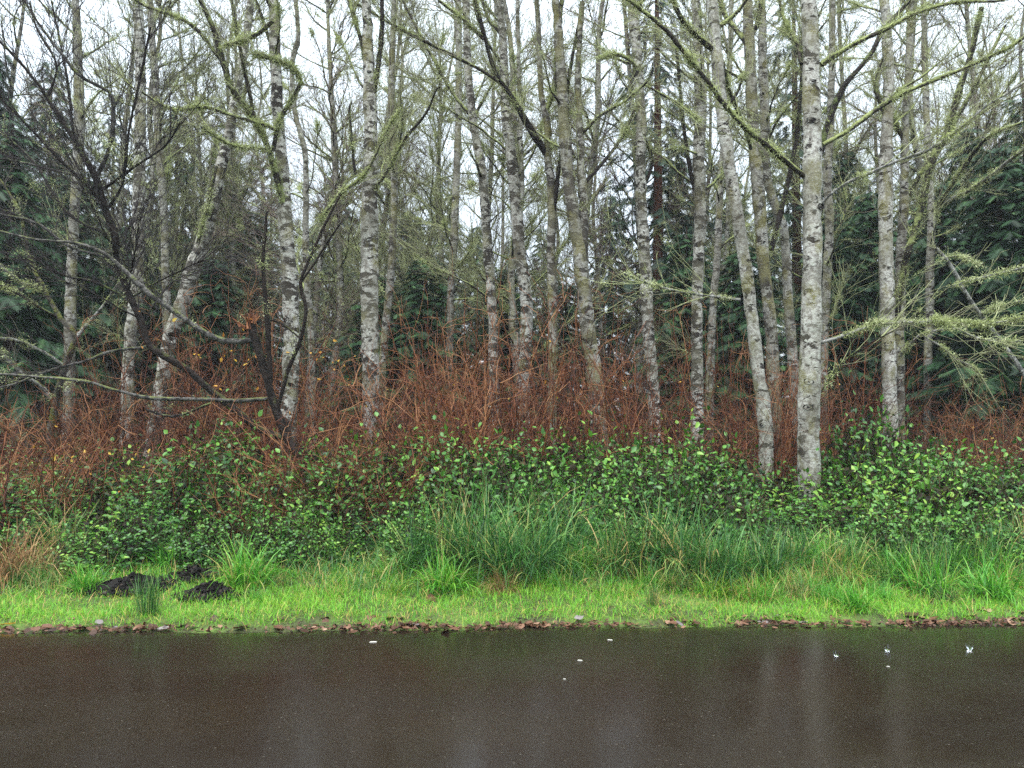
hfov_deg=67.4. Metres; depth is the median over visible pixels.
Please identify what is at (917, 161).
background alder
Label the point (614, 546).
sedge tussock
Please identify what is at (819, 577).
meadow tuft
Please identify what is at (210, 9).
background alder
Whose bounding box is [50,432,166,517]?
leafy shrub
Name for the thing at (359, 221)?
background alder
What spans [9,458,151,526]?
leafy shrub
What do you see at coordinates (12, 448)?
bramble bush
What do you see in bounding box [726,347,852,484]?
bramble bush
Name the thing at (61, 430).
bramble bush
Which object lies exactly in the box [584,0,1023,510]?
alder tree
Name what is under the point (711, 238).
background alder
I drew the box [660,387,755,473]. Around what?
bramble bush
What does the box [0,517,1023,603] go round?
long grass
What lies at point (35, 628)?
fallen leaf
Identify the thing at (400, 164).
background alder
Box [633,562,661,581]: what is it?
meadow tuft
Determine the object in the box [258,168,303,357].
background alder
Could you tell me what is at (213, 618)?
fallen leaf
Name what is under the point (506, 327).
spruce tree
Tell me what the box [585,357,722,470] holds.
bramble bush
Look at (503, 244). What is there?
background alder
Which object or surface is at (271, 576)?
meadow tuft
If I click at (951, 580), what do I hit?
meadow tuft
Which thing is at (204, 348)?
bramble bush
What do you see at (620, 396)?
bramble bush
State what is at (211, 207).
alder tree
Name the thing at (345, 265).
background alder
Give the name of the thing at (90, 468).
bramble bush
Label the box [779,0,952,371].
background alder
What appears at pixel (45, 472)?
leafy shrub
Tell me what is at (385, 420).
bramble bush
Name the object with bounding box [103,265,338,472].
bramble bush
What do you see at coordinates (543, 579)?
meadow tuft
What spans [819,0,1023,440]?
alder tree
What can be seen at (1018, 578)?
meadow tuft
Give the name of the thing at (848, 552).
sedge tussock
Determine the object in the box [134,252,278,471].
spruce tree
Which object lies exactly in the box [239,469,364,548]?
leafy shrub
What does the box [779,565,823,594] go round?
meadow tuft
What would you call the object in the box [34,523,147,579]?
leafy shrub
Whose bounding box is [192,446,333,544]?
leafy shrub
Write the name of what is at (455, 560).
meadow tuft
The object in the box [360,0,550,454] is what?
alder tree
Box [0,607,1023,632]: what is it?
leaf litter
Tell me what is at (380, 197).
background alder
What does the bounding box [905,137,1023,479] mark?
spruce tree
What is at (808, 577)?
meadow tuft
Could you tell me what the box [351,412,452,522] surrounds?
leafy shrub
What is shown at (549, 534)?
sedge tussock
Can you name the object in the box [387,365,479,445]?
bramble bush
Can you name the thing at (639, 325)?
background alder
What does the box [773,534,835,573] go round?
grass tuft
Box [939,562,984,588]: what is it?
meadow tuft
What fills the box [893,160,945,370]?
spruce tree
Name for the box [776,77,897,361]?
background alder
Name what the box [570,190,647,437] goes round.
spruce tree
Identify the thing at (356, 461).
bramble bush
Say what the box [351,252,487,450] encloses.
spruce tree
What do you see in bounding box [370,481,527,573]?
sedge tussock
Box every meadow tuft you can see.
[0,551,62,586]
[12,564,74,594]
[15,559,63,585]
[38,568,70,583]
[244,586,273,600]
[254,557,293,580]
[266,572,286,586]
[319,581,353,598]
[322,572,350,588]
[358,577,384,590]
[368,545,389,565]
[376,573,415,597]
[399,549,452,577]
[410,567,458,591]
[418,573,438,587]
[434,545,463,574]
[453,559,493,587]
[453,561,486,586]
[484,572,523,589]
[510,574,534,588]
[528,564,574,589]
[556,548,597,579]
[568,566,595,583]
[587,580,607,591]
[601,555,638,579]
[613,581,642,597]
[614,577,634,589]
[624,553,697,593]
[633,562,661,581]
[645,553,703,591]
[646,564,705,592]
[684,544,751,593]
[685,563,742,599]
[706,570,775,602]
[716,537,787,584]
[722,567,793,603]
[731,523,772,548]
[742,538,816,581]
[745,557,797,589]
[761,566,825,599]
[768,558,836,594]
[771,544,821,575]
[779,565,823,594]
[795,561,827,579]
[802,570,853,608]
[806,544,883,586]
[809,524,879,559]
[811,542,881,573]
[814,551,863,587]
[824,531,898,578]
[827,561,888,590]
[846,548,906,586]
[851,551,895,576]
[856,574,907,606]
[869,544,943,577]
[897,573,916,588]
[910,575,969,603]
[931,569,968,591]
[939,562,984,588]
[956,538,1023,584]
[963,560,1023,592]
[964,576,1008,598]
[976,546,1023,584]
[1006,565,1023,589]
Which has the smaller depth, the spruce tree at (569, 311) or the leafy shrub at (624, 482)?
the leafy shrub at (624, 482)
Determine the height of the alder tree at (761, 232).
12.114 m
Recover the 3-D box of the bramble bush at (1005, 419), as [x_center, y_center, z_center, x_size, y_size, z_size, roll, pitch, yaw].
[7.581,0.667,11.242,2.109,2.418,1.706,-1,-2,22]
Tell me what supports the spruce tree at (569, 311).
on the ground
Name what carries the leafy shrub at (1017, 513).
on the verge
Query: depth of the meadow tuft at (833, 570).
6.68 m
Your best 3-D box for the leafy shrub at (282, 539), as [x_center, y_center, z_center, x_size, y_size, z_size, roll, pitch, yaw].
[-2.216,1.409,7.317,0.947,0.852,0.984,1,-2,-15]
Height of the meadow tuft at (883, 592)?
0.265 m
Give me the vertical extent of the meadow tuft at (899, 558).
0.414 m
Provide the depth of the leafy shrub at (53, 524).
7.60 m
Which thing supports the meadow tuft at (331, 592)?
on the verge
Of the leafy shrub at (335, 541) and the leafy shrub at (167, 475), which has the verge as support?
the leafy shrub at (335, 541)
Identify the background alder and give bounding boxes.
[0,0,128,349]
[6,0,274,431]
[7,49,107,275]
[9,0,229,403]
[84,3,316,389]
[86,35,180,361]
[86,106,127,261]
[96,0,293,369]
[102,0,331,397]
[132,0,333,345]
[172,0,426,448]
[183,17,335,391]
[186,78,287,283]
[217,0,451,446]
[243,0,511,418]
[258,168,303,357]
[261,221,317,358]
[271,71,409,441]
[299,0,507,377]
[316,0,568,384]
[316,112,411,343]
[318,0,528,363]
[356,93,467,354]
[380,0,586,356]
[380,0,635,422]
[441,33,570,354]
[455,0,669,417]
[471,9,628,368]
[509,56,709,439]
[523,0,780,441]
[525,167,570,391]
[596,207,635,377]
[618,0,862,454]
[618,25,779,391]
[649,0,842,380]
[684,0,984,343]
[685,28,801,351]
[751,227,786,395]
[755,0,956,325]
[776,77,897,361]
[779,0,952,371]
[791,0,1022,309]
[892,0,1023,251]
[894,0,1023,268]
[894,73,1008,367]
[895,1,1023,240]
[911,39,1021,258]
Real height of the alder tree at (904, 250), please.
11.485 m
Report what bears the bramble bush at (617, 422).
on the ground
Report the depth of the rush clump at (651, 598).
6.12 m
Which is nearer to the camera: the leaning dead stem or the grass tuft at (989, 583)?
the grass tuft at (989, 583)
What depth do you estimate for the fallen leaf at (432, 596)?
6.34 m
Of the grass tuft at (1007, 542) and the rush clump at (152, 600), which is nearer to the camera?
the rush clump at (152, 600)
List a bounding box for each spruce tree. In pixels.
[0,51,79,440]
[0,114,106,480]
[3,57,124,416]
[16,172,147,459]
[75,219,196,463]
[81,92,152,368]
[102,113,238,435]
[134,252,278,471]
[172,209,328,457]
[199,149,282,412]
[253,146,316,410]
[278,172,361,448]
[300,225,329,411]
[305,277,431,460]
[343,204,457,427]
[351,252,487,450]
[400,175,472,412]
[443,228,503,414]
[453,263,576,461]
[518,228,574,404]
[530,280,627,454]
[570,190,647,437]
[593,0,732,441]
[615,140,721,443]
[618,226,754,459]
[670,247,799,471]
[679,173,781,418]
[733,0,856,354]
[762,171,787,408]
[778,206,921,474]
[796,143,880,404]
[828,184,935,443]
[849,175,1023,453]
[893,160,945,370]
[905,119,1023,442]
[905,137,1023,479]
[936,181,1023,480]
[938,91,1023,424]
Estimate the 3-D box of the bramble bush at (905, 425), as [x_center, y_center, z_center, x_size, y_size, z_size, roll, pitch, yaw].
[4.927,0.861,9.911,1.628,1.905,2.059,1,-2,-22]
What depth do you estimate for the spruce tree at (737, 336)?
17.81 m
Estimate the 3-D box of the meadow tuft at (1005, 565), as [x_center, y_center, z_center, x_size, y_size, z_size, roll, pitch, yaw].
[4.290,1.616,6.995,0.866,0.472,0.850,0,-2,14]
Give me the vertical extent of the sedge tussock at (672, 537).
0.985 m
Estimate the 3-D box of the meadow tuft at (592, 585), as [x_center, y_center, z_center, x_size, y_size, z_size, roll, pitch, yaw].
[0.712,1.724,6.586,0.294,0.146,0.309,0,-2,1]
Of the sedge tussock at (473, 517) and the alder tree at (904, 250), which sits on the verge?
the sedge tussock at (473, 517)
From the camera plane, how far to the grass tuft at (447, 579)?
6.53 m
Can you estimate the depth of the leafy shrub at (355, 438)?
9.31 m
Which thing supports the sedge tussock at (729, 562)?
on the verge
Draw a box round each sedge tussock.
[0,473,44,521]
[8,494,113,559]
[344,493,477,576]
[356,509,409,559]
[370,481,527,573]
[386,466,530,560]
[398,474,575,583]
[423,484,594,587]
[475,485,616,578]
[483,464,609,544]
[509,473,630,560]
[562,498,681,577]
[569,474,755,577]
[581,492,714,580]
[623,491,787,585]
[648,507,788,590]
[718,507,835,584]
[745,515,850,575]
[811,524,889,572]
[841,500,930,564]
[868,526,955,579]
[889,510,1014,580]
[890,510,959,545]
[923,505,1017,555]
[936,510,1023,570]
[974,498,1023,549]
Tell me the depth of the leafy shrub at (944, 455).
8.84 m
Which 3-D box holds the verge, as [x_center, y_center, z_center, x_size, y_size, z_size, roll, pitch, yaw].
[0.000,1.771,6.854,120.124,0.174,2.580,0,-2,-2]
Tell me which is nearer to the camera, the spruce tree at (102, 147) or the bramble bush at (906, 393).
the bramble bush at (906, 393)
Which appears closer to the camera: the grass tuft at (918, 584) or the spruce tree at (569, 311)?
the grass tuft at (918, 584)
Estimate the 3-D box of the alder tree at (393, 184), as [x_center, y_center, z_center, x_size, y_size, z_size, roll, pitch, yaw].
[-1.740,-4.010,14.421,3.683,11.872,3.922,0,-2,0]
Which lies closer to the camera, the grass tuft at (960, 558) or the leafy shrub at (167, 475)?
the grass tuft at (960, 558)
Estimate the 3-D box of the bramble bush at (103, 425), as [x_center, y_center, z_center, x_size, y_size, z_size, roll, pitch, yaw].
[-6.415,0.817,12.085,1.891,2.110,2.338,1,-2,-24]
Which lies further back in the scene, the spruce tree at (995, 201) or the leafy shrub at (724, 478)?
the spruce tree at (995, 201)
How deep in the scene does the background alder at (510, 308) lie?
19.31 m
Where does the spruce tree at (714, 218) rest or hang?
on the ground
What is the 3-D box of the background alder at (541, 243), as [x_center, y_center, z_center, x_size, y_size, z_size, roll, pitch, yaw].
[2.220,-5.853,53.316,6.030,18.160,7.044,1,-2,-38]
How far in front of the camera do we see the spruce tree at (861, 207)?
18.48 m
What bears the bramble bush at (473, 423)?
on the ground
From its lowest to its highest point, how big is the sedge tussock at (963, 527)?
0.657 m
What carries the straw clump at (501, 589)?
on the verge
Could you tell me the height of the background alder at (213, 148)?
12.544 m
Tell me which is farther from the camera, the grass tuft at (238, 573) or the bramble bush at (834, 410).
the bramble bush at (834, 410)
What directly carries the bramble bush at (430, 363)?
on the ground
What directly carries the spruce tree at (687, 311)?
on the ground
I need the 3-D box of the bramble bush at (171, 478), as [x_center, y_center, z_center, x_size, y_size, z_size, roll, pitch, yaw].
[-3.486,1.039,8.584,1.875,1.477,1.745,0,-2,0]
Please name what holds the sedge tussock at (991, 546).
on the verge
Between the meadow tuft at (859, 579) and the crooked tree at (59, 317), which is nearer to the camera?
the meadow tuft at (859, 579)
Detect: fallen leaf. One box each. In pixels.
[31,626,39,630]
[41,624,51,627]
[89,629,96,634]
[210,615,218,621]
[428,593,435,600]
[904,612,919,615]
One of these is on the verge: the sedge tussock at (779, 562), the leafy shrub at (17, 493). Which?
the sedge tussock at (779, 562)
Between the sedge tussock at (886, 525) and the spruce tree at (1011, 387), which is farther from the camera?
the spruce tree at (1011, 387)
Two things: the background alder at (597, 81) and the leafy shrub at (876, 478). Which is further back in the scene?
the background alder at (597, 81)
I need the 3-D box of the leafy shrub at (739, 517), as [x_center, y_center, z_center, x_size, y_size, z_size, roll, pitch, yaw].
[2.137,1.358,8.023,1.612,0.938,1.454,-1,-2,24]
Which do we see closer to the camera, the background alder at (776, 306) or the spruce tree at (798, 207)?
the spruce tree at (798, 207)
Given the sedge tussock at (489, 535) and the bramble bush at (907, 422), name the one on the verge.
the sedge tussock at (489, 535)
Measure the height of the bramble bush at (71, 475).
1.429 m
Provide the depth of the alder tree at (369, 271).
11.20 m
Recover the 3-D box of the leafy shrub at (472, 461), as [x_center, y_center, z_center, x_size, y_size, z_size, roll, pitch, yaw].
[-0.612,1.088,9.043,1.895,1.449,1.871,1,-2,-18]
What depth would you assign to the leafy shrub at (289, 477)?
9.07 m
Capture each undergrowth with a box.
[0,372,1022,500]
[0,441,1016,483]
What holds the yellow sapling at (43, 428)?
on the ground
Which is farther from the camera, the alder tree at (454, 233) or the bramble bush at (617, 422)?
the alder tree at (454, 233)
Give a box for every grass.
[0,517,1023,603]
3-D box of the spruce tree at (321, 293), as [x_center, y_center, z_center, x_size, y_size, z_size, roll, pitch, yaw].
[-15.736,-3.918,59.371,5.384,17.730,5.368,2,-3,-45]
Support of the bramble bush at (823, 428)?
on the ground
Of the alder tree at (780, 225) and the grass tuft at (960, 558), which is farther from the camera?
the alder tree at (780, 225)
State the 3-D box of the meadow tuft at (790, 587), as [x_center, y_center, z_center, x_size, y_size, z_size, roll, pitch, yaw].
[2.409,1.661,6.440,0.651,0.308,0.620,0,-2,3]
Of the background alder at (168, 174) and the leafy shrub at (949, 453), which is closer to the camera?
the leafy shrub at (949, 453)
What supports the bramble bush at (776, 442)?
on the ground
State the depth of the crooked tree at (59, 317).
10.76 m
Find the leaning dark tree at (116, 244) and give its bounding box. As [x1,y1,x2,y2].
[0,0,365,466]
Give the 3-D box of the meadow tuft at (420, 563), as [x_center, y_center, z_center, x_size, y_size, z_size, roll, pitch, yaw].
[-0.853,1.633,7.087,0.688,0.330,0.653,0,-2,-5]
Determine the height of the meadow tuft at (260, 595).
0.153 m
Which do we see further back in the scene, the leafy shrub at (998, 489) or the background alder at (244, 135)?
the background alder at (244, 135)
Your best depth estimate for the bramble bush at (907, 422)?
13.81 m
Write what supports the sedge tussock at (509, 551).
on the verge
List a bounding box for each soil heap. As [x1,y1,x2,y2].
[67,571,186,596]
[154,565,230,583]
[171,579,249,603]
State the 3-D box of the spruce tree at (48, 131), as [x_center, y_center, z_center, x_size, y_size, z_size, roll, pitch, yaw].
[-12.629,-3.300,21.067,4.750,11.628,5.133,1,-2,-23]
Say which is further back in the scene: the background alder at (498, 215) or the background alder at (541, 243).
the background alder at (541, 243)
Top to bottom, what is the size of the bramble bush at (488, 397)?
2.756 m
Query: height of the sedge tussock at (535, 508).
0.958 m
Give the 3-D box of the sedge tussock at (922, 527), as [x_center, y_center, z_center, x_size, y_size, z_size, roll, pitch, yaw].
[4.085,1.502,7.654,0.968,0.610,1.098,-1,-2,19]
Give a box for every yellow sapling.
[4,405,67,471]
[54,444,149,508]
[139,311,344,480]
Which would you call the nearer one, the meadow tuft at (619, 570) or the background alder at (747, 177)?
the meadow tuft at (619, 570)
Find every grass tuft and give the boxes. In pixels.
[46,558,115,596]
[138,528,195,572]
[201,530,302,595]
[366,550,414,582]
[401,539,483,596]
[554,536,612,576]
[708,513,762,546]
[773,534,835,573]
[794,525,866,567]
[829,573,887,613]
[859,540,929,586]
[885,543,996,601]
[926,539,982,575]
[945,545,1023,609]
[977,527,1023,562]
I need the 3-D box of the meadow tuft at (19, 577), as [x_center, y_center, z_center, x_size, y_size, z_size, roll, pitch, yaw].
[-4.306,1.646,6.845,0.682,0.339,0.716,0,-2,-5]
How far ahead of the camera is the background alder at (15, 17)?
20.38 m
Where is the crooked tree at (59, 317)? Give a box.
[0,163,156,479]
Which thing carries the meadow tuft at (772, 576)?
on the verge
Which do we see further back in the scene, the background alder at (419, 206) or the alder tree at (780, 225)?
the background alder at (419, 206)
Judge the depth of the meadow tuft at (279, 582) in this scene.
6.64 m
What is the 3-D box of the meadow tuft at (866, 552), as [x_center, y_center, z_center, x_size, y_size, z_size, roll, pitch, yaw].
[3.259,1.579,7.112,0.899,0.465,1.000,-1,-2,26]
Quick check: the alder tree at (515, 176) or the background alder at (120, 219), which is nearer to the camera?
the alder tree at (515, 176)
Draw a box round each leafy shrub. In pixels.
[0,450,94,510]
[0,469,73,537]
[0,490,95,547]
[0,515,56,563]
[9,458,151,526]
[25,494,158,559]
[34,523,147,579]
[44,444,197,532]
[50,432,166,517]
[92,494,179,578]
[97,451,223,551]
[142,389,285,488]
[147,456,200,498]
[153,413,264,539]
[158,510,242,575]
[179,459,279,553]
[229,488,325,577]
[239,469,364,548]
[241,470,305,525]
[261,422,355,520]
[265,422,413,528]
[274,427,385,503]
[297,511,372,569]
[330,479,401,556]
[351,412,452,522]
[362,472,464,553]
[363,493,465,570]
[367,404,455,487]
[395,415,557,509]
[411,412,568,553]
[460,427,556,483]
[474,421,570,517]
[493,395,630,511]
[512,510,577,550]
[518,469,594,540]
[529,444,653,524]
[567,410,668,496]
[567,461,698,545]
[569,411,688,519]
[587,405,754,505]
[596,430,720,549]
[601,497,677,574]
[662,466,784,545]
[667,438,775,523]
[702,426,785,511]
[734,463,847,514]
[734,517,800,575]
[737,479,840,536]
[752,490,854,546]
[767,466,798,512]
[780,425,949,524]
[780,487,855,525]
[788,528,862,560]
[790,370,914,510]
[793,482,926,550]
[824,446,946,517]
[837,437,1012,552]
[843,474,954,567]
[848,398,941,486]
[884,407,991,503]
[894,423,984,483]
[898,435,1023,519]
[913,492,1000,561]
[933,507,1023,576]
[939,440,1023,494]
[952,458,1023,541]
[970,448,1023,526]
[997,495,1023,539]
[1005,436,1023,493]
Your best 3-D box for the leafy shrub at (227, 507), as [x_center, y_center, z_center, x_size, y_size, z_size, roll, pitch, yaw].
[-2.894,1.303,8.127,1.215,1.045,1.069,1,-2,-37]
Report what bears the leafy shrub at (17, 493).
on the ground
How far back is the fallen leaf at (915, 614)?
5.87 m
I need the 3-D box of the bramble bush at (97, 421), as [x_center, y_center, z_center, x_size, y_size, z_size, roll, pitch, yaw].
[-5.294,0.255,10.711,2.910,3.180,2.885,1,-2,-29]
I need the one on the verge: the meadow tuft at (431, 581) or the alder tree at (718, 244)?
the meadow tuft at (431, 581)
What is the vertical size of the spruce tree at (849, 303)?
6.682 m
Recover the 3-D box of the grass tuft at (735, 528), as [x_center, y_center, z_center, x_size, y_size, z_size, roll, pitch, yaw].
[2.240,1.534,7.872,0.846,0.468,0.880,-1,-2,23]
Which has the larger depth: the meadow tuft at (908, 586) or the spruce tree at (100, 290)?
the spruce tree at (100, 290)
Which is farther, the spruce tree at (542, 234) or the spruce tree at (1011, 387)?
the spruce tree at (542, 234)
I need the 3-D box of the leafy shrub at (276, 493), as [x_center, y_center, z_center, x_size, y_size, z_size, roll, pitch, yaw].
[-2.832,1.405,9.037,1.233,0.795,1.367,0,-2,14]
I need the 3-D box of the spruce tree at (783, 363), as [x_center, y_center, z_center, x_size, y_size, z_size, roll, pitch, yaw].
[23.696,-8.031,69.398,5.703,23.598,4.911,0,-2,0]
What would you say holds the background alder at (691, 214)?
on the ground
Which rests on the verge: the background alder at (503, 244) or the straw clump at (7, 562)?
the straw clump at (7, 562)
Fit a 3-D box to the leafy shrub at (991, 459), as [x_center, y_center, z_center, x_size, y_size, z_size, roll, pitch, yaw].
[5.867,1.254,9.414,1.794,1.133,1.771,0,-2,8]
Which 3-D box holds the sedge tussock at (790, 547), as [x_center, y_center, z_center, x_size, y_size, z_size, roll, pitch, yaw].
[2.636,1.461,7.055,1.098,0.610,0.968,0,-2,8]
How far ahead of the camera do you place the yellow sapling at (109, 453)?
8.85 m
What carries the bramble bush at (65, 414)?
on the ground
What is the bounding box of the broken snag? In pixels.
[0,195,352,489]
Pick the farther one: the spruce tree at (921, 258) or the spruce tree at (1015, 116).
the spruce tree at (921, 258)
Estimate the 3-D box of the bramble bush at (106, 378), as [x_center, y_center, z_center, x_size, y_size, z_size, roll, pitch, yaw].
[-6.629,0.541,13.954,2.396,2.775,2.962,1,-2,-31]
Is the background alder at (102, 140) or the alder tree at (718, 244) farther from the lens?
the background alder at (102, 140)
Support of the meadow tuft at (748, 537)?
on the verge
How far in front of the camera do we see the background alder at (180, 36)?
23.01 m
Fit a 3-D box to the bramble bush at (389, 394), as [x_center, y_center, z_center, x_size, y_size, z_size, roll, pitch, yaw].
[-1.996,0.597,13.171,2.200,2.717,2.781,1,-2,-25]
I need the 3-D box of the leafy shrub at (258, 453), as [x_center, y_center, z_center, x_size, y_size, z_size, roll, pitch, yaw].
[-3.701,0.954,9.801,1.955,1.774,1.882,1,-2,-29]
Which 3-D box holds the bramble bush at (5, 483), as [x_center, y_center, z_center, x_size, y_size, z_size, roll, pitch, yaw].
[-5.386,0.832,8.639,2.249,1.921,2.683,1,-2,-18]
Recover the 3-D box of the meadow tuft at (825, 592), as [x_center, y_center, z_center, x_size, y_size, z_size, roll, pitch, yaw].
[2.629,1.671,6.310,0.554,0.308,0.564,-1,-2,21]
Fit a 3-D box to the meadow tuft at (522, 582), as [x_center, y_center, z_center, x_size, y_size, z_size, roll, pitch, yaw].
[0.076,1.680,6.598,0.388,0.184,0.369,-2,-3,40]
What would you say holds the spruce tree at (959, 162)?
on the ground
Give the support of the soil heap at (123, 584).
on the verge
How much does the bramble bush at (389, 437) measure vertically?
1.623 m
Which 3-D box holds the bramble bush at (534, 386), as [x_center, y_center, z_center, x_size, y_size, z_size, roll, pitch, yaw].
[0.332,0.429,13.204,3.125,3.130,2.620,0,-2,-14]
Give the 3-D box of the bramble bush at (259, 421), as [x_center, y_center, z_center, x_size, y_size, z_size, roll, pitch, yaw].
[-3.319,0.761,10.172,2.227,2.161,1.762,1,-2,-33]
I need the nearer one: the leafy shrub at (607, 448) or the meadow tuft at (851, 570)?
the meadow tuft at (851, 570)
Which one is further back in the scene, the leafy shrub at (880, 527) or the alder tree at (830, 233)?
the alder tree at (830, 233)
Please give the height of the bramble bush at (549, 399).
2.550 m
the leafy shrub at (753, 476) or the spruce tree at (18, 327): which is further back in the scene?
the spruce tree at (18, 327)
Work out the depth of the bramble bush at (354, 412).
13.43 m
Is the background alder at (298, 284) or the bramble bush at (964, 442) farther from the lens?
the background alder at (298, 284)
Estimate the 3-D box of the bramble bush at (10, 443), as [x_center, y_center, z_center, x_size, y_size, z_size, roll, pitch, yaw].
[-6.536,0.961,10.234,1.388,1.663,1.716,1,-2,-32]
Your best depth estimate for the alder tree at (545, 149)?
12.52 m
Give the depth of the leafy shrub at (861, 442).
9.37 m
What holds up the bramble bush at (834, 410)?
on the ground
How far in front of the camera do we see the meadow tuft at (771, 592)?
6.34 m
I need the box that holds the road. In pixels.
[0,625,1023,767]
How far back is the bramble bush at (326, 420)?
10.64 m
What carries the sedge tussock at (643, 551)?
on the verge
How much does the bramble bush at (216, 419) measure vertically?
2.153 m
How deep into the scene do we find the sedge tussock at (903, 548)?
6.91 m
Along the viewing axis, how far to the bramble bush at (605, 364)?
13.27 m
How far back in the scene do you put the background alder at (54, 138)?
21.39 m
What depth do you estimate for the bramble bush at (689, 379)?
16.35 m
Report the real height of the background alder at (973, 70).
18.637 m
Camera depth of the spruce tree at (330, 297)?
27.83 m
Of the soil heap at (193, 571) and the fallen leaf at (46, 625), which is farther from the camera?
the soil heap at (193, 571)
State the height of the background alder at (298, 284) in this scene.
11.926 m
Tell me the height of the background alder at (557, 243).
14.602 m
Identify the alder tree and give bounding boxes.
[1,0,191,464]
[32,0,164,462]
[67,0,391,468]
[79,0,259,444]
[139,0,328,485]
[210,0,344,467]
[288,0,486,461]
[307,0,515,445]
[324,0,640,453]
[351,0,624,452]
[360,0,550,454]
[382,0,537,433]
[462,0,692,457]
[539,0,755,459]
[574,0,798,462]
[583,0,802,500]
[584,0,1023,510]
[597,0,782,483]
[668,0,868,482]
[678,0,791,462]
[777,0,1008,455]
[794,0,895,455]
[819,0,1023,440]
[822,0,1023,448]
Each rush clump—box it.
[130,566,170,617]
[643,580,664,606]
[909,541,954,589]
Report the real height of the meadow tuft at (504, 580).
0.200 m
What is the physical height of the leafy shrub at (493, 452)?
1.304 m
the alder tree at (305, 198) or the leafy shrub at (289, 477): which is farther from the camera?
the alder tree at (305, 198)
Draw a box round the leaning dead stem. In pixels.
[927,231,1023,378]
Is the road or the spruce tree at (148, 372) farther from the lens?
the spruce tree at (148, 372)
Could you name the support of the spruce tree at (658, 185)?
on the ground
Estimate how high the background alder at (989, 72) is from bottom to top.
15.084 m
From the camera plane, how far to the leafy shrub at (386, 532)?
7.34 m
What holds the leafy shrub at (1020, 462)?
on the ground
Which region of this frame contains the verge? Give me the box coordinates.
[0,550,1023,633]
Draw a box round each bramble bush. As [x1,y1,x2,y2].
[0,388,149,532]
[0,399,78,484]
[0,401,188,521]
[0,405,42,481]
[0,420,162,538]
[3,358,156,479]
[7,291,244,480]
[9,350,152,471]
[17,382,120,473]
[25,371,166,478]
[73,343,205,469]
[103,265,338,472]
[103,330,270,476]
[105,411,293,528]
[121,290,301,466]
[137,388,244,465]
[145,363,279,469]
[160,274,359,471]
[169,376,424,524]
[183,365,339,493]
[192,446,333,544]
[221,400,454,522]
[226,450,429,543]
[239,342,355,475]
[244,346,338,458]
[249,338,408,469]
[254,416,430,530]
[274,348,559,490]
[297,338,389,467]
[299,366,410,459]
[306,313,644,485]
[319,323,533,458]
[319,420,473,534]
[322,329,469,467]
[339,253,561,450]
[339,343,479,459]
[376,294,582,460]
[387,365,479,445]
[397,334,572,462]
[442,335,588,477]
[445,258,662,472]
[446,328,616,459]
[501,312,635,456]
[502,271,721,461]
[505,308,669,475]
[518,310,741,466]
[562,338,694,461]
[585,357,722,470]
[587,369,681,471]
[601,277,747,458]
[647,386,771,492]
[648,322,851,478]
[658,339,850,480]
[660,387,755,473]
[667,324,863,495]
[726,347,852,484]
[767,304,974,478]
[777,389,859,478]
[781,369,882,463]
[792,378,962,470]
[828,340,985,456]
[844,335,966,452]
[893,370,1016,472]
[896,394,1021,469]
[918,399,1000,464]
[924,389,1023,475]
[935,379,1023,480]
[941,356,1023,473]
[969,416,1023,459]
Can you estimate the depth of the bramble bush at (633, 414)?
13.77 m
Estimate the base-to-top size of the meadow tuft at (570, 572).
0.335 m
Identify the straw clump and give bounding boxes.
[0,504,83,595]
[0,520,79,587]
[11,544,75,583]
[474,565,528,600]
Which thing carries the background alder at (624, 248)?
on the ground
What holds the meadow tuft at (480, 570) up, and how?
on the verge
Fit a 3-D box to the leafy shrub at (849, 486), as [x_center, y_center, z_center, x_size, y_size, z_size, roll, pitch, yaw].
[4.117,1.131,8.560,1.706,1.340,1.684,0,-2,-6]
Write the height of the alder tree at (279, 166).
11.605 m
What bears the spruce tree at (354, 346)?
on the ground
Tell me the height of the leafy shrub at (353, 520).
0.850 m
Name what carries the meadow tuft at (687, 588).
on the verge
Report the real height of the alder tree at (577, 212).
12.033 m
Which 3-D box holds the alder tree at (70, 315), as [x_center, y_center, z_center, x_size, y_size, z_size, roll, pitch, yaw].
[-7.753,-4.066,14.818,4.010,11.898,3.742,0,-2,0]
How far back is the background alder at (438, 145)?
19.30 m
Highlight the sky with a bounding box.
[0,0,1023,410]
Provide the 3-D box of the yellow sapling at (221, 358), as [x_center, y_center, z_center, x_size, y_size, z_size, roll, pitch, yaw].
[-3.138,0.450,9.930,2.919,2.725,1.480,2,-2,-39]
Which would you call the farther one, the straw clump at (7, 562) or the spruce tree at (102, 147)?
the spruce tree at (102, 147)
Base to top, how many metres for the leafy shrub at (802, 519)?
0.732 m
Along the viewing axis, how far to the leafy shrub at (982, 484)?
8.53 m
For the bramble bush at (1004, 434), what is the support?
on the ground
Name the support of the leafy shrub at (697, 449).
on the ground
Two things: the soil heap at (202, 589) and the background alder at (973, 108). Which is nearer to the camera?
the soil heap at (202, 589)
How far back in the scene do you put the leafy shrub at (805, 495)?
8.77 m
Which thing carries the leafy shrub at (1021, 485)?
on the verge

